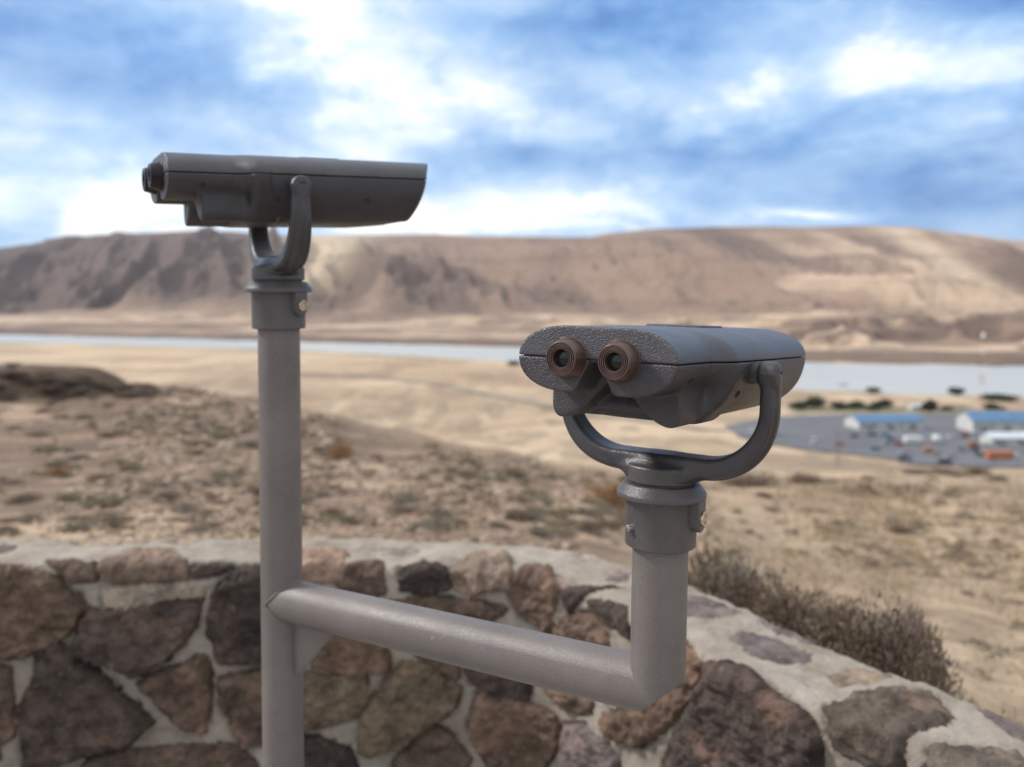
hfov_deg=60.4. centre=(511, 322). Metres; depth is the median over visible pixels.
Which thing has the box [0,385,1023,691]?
ground cover
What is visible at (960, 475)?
sagebrush
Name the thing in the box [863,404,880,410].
tree
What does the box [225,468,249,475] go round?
sagebrush
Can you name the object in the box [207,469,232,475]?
sagebrush
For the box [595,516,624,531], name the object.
dry shrub
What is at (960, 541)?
sagebrush
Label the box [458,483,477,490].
dry shrub
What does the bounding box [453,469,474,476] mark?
sagebrush
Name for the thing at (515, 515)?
shrub
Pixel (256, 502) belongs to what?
dry shrub
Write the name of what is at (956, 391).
tree
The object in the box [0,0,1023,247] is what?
sky
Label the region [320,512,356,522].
olive shrub
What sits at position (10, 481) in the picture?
dry shrub
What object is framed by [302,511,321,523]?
dry shrub
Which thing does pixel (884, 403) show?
tree
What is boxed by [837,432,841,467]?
utility pole
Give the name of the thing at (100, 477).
dry shrub
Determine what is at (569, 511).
dry shrub
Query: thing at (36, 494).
dry shrub
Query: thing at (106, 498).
sagebrush
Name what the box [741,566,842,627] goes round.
dry shrub
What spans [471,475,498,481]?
sagebrush
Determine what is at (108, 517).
dry shrub
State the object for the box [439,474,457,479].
dry shrub
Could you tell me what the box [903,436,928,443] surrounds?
box truck
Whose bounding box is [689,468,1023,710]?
dry grass
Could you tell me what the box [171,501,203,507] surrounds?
sagebrush
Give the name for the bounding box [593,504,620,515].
sagebrush
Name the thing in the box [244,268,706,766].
viewer stand
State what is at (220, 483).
sagebrush
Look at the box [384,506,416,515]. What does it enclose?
dry shrub
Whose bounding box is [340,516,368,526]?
dry shrub
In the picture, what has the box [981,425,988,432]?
door
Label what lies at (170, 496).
dry shrub
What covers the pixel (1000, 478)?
dry shrub
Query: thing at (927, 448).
box truck
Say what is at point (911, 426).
door
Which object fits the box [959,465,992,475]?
dry shrub
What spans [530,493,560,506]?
sagebrush
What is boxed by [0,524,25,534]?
dry shrub
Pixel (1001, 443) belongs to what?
door
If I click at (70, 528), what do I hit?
sagebrush
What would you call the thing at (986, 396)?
tree
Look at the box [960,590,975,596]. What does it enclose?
dry shrub
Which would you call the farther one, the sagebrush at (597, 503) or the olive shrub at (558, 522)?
the sagebrush at (597, 503)
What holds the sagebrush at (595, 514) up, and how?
on the ground at (876, 294)
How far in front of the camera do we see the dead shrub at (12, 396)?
64.71 m
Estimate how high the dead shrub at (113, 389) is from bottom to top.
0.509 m
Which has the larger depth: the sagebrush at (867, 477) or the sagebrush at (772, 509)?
the sagebrush at (867, 477)
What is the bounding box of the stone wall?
[0,536,1023,766]
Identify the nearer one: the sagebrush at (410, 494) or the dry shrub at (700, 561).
the dry shrub at (700, 561)
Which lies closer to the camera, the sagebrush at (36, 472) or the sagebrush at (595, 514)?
the sagebrush at (595, 514)
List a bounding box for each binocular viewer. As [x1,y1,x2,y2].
[142,152,427,275]
[519,324,805,483]
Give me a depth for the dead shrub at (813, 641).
2.83 m
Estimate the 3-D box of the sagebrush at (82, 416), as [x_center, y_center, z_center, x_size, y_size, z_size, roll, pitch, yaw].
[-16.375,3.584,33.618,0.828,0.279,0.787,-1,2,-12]
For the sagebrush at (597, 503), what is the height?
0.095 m
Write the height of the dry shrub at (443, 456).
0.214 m
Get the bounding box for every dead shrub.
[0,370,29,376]
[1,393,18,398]
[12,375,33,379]
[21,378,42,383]
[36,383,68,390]
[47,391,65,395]
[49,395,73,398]
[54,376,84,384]
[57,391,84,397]
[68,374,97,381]
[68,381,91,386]
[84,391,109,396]
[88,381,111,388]
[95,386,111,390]
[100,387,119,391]
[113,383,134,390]
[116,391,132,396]
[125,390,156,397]
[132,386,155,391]
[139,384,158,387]
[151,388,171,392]
[716,560,775,624]
[759,586,853,647]
[771,591,856,650]
[808,584,944,675]
[851,602,938,680]
[860,591,963,698]
[948,680,978,706]
[993,699,1022,724]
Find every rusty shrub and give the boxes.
[37,465,73,476]
[326,440,355,460]
[582,480,624,509]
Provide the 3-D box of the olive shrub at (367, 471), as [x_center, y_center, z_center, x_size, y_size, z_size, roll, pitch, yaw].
[-2.325,2.392,14.145,0.400,0.119,0.325,-1,2,-21]
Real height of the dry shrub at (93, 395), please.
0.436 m
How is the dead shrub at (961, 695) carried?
on the ground at (876, 294)
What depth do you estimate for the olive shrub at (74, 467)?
12.71 m
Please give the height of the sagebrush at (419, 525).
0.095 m
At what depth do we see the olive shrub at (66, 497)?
8.82 m
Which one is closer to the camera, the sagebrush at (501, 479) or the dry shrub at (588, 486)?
the sagebrush at (501, 479)
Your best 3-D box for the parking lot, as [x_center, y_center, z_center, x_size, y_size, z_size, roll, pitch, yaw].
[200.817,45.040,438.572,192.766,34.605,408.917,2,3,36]
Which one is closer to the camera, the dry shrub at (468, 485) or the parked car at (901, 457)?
the dry shrub at (468, 485)
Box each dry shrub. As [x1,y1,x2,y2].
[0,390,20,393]
[0,475,8,480]
[0,479,25,484]
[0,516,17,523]
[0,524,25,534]
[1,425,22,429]
[2,493,39,504]
[9,491,46,500]
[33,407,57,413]
[36,458,74,468]
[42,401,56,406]
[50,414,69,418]
[50,472,76,478]
[51,513,92,519]
[67,454,89,459]
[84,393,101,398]
[84,472,119,480]
[89,498,124,508]
[90,513,136,522]
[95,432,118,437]
[96,520,127,529]
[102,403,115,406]
[150,489,181,500]
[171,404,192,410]
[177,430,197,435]
[179,448,202,455]
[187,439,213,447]
[202,520,226,527]
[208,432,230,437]
[239,485,258,495]
[251,497,259,506]
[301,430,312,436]
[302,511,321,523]
[315,507,345,515]
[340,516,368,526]
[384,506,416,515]
[421,443,439,448]
[436,454,453,458]
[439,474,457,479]
[441,465,462,472]
[451,456,480,466]
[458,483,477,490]
[465,471,485,477]
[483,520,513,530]
[493,465,536,478]
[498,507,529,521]
[507,494,534,503]
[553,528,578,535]
[556,507,580,514]
[566,518,605,534]
[571,505,601,515]
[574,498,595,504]
[582,485,602,491]
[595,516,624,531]
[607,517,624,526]
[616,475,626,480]
[688,526,746,586]
[688,555,734,599]
[715,471,784,488]
[741,528,754,534]
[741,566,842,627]
[742,578,809,635]
[755,491,773,498]
[781,470,825,484]
[795,590,888,671]
[860,561,879,567]
[882,521,918,534]
[899,634,957,697]
[900,467,932,474]
[927,466,967,474]
[935,491,956,496]
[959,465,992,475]
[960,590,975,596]
[984,474,1009,481]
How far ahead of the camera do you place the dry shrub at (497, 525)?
8.05 m
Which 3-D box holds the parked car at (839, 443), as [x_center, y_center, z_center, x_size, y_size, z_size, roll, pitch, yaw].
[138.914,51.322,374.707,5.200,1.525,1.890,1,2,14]
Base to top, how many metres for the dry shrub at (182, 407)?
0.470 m
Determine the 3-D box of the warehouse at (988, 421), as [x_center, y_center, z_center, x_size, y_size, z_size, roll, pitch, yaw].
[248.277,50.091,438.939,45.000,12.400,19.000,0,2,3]
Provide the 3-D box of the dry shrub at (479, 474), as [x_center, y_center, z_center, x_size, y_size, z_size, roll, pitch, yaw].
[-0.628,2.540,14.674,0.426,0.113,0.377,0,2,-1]
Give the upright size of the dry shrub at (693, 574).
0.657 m
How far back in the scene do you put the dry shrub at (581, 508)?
10.24 m
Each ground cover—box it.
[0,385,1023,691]
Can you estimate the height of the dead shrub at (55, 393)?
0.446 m
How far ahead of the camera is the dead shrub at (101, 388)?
70.11 m
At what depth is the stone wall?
3.00 m
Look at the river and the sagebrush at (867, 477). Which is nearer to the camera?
the sagebrush at (867, 477)
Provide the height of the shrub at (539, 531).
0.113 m
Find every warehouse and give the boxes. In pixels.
[843,414,924,429]
[955,411,1023,432]
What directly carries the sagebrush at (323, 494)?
on the ground at (876, 294)
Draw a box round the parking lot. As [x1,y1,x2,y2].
[725,413,1023,466]
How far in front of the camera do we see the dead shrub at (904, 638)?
2.69 m
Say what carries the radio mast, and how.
on the ground at (876, 294)
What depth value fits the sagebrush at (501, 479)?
13.82 m
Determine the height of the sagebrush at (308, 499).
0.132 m
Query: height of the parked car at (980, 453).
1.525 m
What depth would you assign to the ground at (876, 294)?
1388.14 m
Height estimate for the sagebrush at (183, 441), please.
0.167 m
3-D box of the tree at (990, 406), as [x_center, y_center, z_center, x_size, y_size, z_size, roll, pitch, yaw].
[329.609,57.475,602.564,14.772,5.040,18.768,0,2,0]
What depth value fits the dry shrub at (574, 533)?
8.42 m
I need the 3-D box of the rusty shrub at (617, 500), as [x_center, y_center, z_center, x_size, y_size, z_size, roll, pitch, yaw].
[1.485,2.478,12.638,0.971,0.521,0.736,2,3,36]
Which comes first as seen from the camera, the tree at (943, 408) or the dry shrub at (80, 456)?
the dry shrub at (80, 456)
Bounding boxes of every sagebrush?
[8,511,49,520]
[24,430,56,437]
[25,470,49,475]
[54,447,75,452]
[54,516,104,532]
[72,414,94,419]
[87,496,126,503]
[89,510,123,518]
[142,481,181,488]
[167,505,204,514]
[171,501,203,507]
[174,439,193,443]
[180,521,215,533]
[201,479,231,487]
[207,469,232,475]
[212,470,243,480]
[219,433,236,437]
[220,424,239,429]
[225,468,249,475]
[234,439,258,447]
[302,495,321,506]
[303,491,335,498]
[314,444,332,452]
[389,500,420,512]
[390,494,422,503]
[393,489,426,501]
[398,519,435,531]
[419,505,464,521]
[427,519,454,530]
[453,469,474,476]
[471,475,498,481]
[471,481,491,487]
[489,476,508,482]
[513,505,546,521]
[524,504,550,519]
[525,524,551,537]
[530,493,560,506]
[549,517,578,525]
[574,506,614,519]
[575,525,615,538]
[579,498,605,505]
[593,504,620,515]
[690,543,782,610]
[735,518,749,522]
[761,506,780,512]
[823,478,839,482]
[860,475,876,479]
[951,472,968,476]
[952,538,976,544]
[954,503,971,507]
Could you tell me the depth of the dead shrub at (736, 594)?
3.32 m
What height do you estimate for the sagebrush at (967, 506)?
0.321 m
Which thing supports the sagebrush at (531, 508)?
on the ground at (876, 294)
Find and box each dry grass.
[0,361,625,551]
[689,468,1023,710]
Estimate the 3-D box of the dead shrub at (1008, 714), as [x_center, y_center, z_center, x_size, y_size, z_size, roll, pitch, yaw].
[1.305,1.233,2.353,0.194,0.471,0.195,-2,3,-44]
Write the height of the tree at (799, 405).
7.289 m
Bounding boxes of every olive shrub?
[30,444,61,452]
[53,491,82,501]
[65,464,81,471]
[75,499,111,508]
[104,458,129,464]
[117,462,149,472]
[206,470,237,478]
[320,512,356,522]
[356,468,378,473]
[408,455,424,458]
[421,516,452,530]
[473,467,489,471]
[520,487,547,496]
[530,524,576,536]
[544,518,572,529]
[545,507,569,516]
[728,508,742,513]
[897,510,916,514]
[945,486,969,490]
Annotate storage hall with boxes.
[979,432,1023,445]
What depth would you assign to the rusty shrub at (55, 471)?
12.06 m
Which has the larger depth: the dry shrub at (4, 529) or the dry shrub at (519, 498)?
the dry shrub at (519, 498)
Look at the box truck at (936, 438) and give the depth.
395.87 m
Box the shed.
[906,403,922,409]
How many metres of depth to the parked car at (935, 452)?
338.71 m
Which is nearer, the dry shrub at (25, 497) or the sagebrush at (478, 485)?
the dry shrub at (25, 497)
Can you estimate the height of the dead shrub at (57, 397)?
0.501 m
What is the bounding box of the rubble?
[0,362,719,575]
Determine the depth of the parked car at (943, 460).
275.21 m
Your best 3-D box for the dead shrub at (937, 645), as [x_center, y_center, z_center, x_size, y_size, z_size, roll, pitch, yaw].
[1.252,1.190,2.769,0.319,0.722,0.318,1,2,19]
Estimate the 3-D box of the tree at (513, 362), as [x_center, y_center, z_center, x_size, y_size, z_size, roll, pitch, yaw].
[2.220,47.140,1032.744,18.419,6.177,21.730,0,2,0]
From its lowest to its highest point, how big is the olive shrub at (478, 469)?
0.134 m
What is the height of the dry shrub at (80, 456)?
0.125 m
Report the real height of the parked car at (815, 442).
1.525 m
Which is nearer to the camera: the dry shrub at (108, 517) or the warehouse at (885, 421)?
the dry shrub at (108, 517)
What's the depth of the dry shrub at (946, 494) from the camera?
84.76 m
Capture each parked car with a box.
[810,440,822,443]
[832,442,844,445]
[869,446,881,449]
[893,441,906,444]
[896,455,912,459]
[899,450,912,453]
[930,451,939,454]
[936,458,953,463]
[974,452,983,456]
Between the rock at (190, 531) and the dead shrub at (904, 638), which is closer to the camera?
the dead shrub at (904, 638)
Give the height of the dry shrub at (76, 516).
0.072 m
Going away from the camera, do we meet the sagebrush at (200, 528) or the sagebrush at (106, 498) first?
the sagebrush at (200, 528)
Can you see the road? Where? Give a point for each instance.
(548, 405)
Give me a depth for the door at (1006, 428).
430.16 m
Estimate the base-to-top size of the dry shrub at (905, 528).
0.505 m
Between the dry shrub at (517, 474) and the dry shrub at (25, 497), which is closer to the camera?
the dry shrub at (25, 497)
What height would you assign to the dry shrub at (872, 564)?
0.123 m
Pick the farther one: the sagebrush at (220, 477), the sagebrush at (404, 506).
the sagebrush at (220, 477)
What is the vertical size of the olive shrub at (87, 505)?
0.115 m
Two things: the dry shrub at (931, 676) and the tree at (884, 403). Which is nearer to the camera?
the dry shrub at (931, 676)
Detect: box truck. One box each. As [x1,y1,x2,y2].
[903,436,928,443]
[923,445,932,452]
[931,435,941,441]
[966,440,981,447]
[984,450,1023,460]
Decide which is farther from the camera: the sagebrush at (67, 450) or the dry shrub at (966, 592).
the sagebrush at (67, 450)
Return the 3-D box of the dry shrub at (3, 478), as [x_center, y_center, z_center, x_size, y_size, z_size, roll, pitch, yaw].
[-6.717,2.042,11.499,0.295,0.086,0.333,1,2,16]
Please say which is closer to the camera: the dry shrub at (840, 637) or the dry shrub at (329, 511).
the dry shrub at (840, 637)
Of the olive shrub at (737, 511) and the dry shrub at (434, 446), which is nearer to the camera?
the olive shrub at (737, 511)
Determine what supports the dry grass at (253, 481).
on the ground at (876, 294)
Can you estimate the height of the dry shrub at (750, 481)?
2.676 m
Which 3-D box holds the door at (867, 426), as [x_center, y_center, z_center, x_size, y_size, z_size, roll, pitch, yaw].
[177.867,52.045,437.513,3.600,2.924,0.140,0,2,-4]
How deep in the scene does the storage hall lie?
389.37 m
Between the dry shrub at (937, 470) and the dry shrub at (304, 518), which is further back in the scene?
the dry shrub at (937, 470)
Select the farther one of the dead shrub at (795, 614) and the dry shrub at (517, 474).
the dry shrub at (517, 474)
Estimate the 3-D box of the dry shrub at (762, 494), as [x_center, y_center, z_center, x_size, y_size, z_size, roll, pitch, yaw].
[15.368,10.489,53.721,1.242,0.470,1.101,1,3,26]
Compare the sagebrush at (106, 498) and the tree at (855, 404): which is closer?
the sagebrush at (106, 498)
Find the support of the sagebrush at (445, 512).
on the ground at (876, 294)
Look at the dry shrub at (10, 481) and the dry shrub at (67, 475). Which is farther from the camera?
the dry shrub at (67, 475)
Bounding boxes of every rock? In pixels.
[52,510,66,513]
[72,518,88,522]
[81,436,91,439]
[179,529,194,533]
[349,505,365,508]
[432,533,442,538]
[552,534,571,539]
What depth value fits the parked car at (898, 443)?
387.70 m
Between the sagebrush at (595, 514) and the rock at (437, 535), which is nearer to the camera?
the rock at (437, 535)
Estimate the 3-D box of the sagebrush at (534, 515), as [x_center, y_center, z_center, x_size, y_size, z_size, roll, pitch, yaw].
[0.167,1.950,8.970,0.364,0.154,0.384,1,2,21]
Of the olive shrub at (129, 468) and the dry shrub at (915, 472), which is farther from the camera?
the dry shrub at (915, 472)
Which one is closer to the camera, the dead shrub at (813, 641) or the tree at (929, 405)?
the dead shrub at (813, 641)
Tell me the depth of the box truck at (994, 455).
307.48 m
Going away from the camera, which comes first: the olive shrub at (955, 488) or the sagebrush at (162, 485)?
the sagebrush at (162, 485)
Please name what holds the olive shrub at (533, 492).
on the ground at (876, 294)
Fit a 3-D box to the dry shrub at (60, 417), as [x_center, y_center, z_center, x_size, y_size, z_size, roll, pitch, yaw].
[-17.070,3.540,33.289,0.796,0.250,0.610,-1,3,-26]
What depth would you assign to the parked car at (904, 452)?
341.93 m
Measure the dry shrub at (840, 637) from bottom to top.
0.495 m
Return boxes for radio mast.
[978,333,985,403]
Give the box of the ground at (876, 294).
[0,226,1023,724]
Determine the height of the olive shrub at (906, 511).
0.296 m
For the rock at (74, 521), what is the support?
on the ground at (876, 294)
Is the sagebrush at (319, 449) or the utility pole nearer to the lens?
the sagebrush at (319, 449)
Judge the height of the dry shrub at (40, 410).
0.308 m
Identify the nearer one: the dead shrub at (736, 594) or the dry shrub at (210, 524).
the dead shrub at (736, 594)
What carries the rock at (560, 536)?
on the ground at (876, 294)
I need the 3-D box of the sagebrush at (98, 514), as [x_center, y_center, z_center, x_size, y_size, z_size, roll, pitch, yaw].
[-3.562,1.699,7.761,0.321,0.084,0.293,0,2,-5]
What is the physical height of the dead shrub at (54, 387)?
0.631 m
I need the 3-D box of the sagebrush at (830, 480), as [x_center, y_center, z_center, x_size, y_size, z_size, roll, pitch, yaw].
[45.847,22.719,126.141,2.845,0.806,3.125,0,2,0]
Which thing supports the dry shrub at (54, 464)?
on the ground at (876, 294)
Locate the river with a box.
[0,334,1023,396]
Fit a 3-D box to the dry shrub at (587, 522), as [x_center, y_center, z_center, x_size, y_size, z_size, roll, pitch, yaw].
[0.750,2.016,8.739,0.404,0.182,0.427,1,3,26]
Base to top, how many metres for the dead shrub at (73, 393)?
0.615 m
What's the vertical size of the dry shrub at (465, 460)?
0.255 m
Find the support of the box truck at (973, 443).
on the parking lot
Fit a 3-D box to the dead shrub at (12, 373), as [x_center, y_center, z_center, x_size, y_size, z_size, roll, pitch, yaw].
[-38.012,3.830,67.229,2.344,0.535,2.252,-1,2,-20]
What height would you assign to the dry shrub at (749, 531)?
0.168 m
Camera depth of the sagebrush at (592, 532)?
8.61 m
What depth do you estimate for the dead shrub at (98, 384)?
70.37 m
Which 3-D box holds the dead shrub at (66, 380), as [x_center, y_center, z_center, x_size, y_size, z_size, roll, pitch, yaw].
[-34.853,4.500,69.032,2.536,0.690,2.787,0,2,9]
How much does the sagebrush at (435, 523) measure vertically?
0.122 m
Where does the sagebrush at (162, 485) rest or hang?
on the ground at (876, 294)
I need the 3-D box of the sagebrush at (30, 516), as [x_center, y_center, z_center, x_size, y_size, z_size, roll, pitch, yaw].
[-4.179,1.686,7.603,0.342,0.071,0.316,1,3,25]
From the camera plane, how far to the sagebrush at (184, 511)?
8.03 m
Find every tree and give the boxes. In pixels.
[507,361,519,364]
[788,401,808,409]
[805,396,825,409]
[829,401,848,409]
[846,401,865,409]
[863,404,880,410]
[865,387,881,392]
[871,399,894,408]
[920,398,937,412]
[938,406,955,410]
[946,387,965,395]
[980,393,1021,400]
[980,403,1006,409]
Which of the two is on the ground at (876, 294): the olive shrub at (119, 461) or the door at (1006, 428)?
the olive shrub at (119, 461)
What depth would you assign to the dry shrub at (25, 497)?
8.54 m
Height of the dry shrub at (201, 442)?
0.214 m
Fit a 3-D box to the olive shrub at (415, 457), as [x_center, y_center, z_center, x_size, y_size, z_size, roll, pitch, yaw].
[-2.174,3.052,20.077,0.463,0.134,0.375,-1,2,-13]
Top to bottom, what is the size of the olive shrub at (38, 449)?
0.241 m
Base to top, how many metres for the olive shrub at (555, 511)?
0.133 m
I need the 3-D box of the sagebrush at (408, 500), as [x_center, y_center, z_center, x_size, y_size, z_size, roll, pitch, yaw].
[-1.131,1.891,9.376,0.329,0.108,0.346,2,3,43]
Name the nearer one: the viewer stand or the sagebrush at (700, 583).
the viewer stand
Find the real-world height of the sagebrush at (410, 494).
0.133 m
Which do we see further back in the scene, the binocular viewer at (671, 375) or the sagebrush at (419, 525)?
the sagebrush at (419, 525)
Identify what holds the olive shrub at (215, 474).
on the ground at (876, 294)
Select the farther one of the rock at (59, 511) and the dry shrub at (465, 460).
the dry shrub at (465, 460)
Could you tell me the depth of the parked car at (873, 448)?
364.58 m
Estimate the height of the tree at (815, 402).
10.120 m
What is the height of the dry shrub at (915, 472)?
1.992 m
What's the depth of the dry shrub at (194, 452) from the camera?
17.66 m
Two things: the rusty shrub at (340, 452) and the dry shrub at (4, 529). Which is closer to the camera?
the dry shrub at (4, 529)
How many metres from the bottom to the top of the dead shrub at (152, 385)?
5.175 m
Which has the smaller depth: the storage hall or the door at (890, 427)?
the storage hall
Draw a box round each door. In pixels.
[866,425,873,429]
[888,425,894,429]
[909,424,915,428]
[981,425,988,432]
[999,441,1006,445]
[1004,426,1011,431]
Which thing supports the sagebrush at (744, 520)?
on the ground at (876, 294)
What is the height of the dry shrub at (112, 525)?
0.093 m
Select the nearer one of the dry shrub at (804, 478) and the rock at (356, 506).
the rock at (356, 506)
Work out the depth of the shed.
599.63 m
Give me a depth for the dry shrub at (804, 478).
129.51 m
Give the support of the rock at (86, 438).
on the ground at (876, 294)
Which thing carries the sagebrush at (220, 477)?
on the ground at (876, 294)
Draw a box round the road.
[315,374,730,429]
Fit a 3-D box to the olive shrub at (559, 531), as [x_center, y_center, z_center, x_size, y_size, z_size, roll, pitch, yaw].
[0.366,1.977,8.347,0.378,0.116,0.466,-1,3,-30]
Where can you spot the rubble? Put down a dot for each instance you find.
(175, 451)

